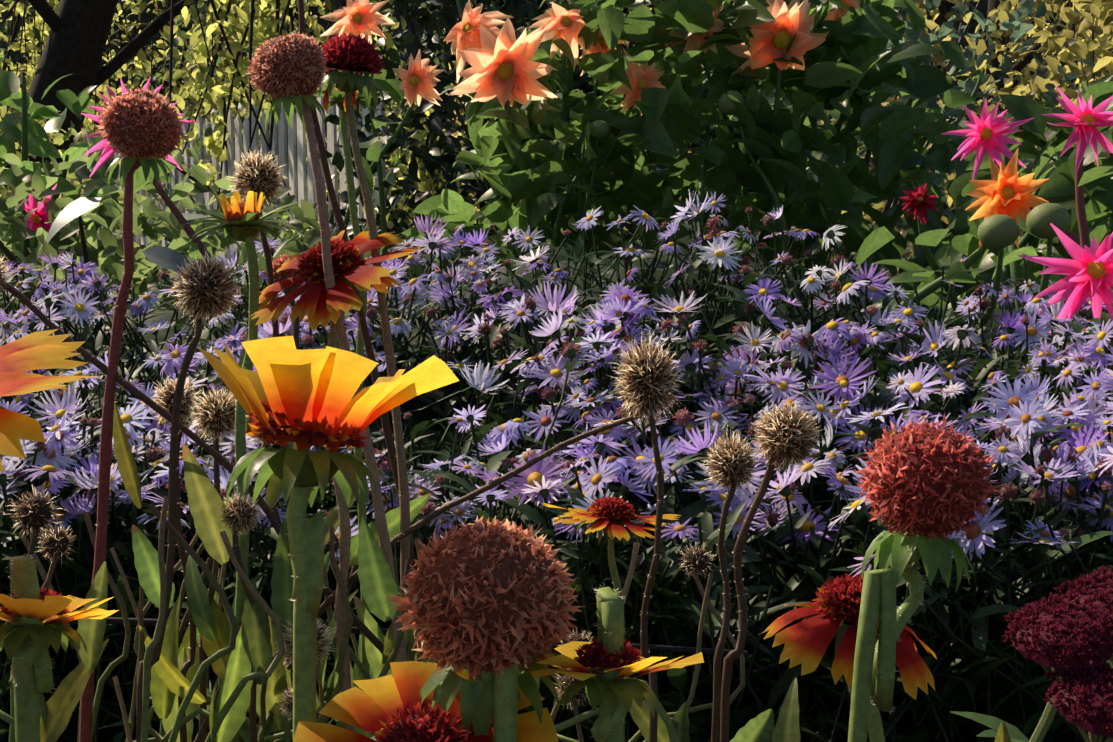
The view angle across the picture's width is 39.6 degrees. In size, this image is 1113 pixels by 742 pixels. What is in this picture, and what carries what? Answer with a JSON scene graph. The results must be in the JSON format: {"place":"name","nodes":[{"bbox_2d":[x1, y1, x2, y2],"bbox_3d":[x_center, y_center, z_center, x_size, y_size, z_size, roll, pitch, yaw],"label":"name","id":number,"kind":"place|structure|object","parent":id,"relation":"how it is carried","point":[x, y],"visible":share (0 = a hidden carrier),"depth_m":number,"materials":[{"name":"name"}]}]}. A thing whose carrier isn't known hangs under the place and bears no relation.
{"place":"outdoors","nodes":[
{"label":"outdoors","id":0,"kind":"place"},
{"bbox_2d":[238,103,338,141],"label":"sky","id":1,"kind":"structure","parent":0,"point":[239,105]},
{"bbox_2d":[38,222,1022,310],"bbox_3d":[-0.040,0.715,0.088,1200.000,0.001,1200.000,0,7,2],"label":"ground","id":2,"kind":"structure","parent":0,"point":[904,233],"depth_m":16.18,"materials":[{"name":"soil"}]},
{"bbox_2d":[62,94,388,284],"bbox_3d":[-2.554,-1.194,10.501,0.138,1.250,7.689,-4,8,-28],"label":"paling fence","id":3,"kind":"object","parent":2,"relation":"on","point":[290,148],"visible":0.12,"depth_m":8.38,"materials":[{"name":"grey wood"}]},
{"bbox_2d":[0,0,1010,741],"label":"stems","id":4,"kind":"object","parent":2,"relation":"on","point":[868,686],"depth_m":0.79,"materials":[{"name":"green plant"}]},
{"bbox_2d":[0,616,747,656],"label":"support wire","id":5,"kind":"object","parent":4,"relation":"attached to","point":[356,630],"visible":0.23,"depth_m":0.98,"materials":[{"name":"grey metal"}]},
{"bbox_2d":[0,86,936,741],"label":"blanket flower petals","id":6,"kind":"object","parent":4,"relation":"attached to","point":[304,388],"visible":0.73,"depth_m":0.35,"materials":[{"name":"orange plant"}]},
{"bbox_2d":[0,12,1001,741],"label":"flower seed heads","id":7,"kind":"object","parent":4,"relation":"on","point":[496,596],"visible":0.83,"depth_m":0.35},
{"bbox_2d":[0,0,1108,222],"bbox_3d":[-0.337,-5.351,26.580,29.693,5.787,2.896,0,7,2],"label":"tree","id":8,"kind":"object","parent":2,"relation":"on","point":[145,16],"depth_m":27.12,"materials":[{"name":"green plant"}]},
{"bbox_2d":[0,233,1111,739],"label":"aster clump","id":9,"kind":"object","parent":2,"relation":"on","point":[508,409],"visible":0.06,"depth_m":1.78,"materials":[{"name":"purple plant"}]},
{"bbox_2d":[0,0,1112,275],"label":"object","id":10,"kind":"object","parent":2,"relation":"on","point":[76,44],"visible":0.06,"depth_m":9.40,"materials":[{"name":"plant"}]},
{"bbox_2d":[0,0,1112,274],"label":"tree crowns","id":11,"kind":"object","parent":10,"relation":"attached to","point":[234,30],"visible":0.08,"depth_m":10.38,"materials":[{"name":"green plant"}]},
{"bbox_2d":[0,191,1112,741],"bbox_3d":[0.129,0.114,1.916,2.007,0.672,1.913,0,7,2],"label":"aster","id":12,"kind":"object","parent":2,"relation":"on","point":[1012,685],"depth_m":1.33,"materials":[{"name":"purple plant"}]},
{"bbox_2d":[0,0,1112,356],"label":"dahlia","id":13,"kind":"object","parent":2,"relation":"on","point":[678,114],"depth_m":4.25,"materials":[{"name":"green plant"}]},
{"bbox_2d":[22,0,1112,358],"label":"plant stems","id":14,"kind":"object","parent":13,"relation":"attached to","point":[998,232],"visible":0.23,"depth_m":4.14,"materials":[{"name":"green plant"}]},
{"bbox_2d":[0,0,1112,321],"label":"shrubs","id":15,"kind":"object","parent":2,"relation":"on","point":[108,216],"visible":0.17,"depth_m":5.58,"materials":[{"name":"green plant"}]},
{"bbox_2d":[46,197,279,272],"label":"leaves","id":16,"kind":"object","parent":15,"relation":"on","point":[166,257],"visible":0.56,"depth_m":3.46,"materials":[{"name":"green plant"}]},
{"bbox_2d":[950,565,1112,741],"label":"sedum plant","id":17,"kind":"object","parent":2,"relation":"on","point":[1071,632],"visible":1,"depth_m":0.92,"materials":[{"name":"red plant"}]}
]}

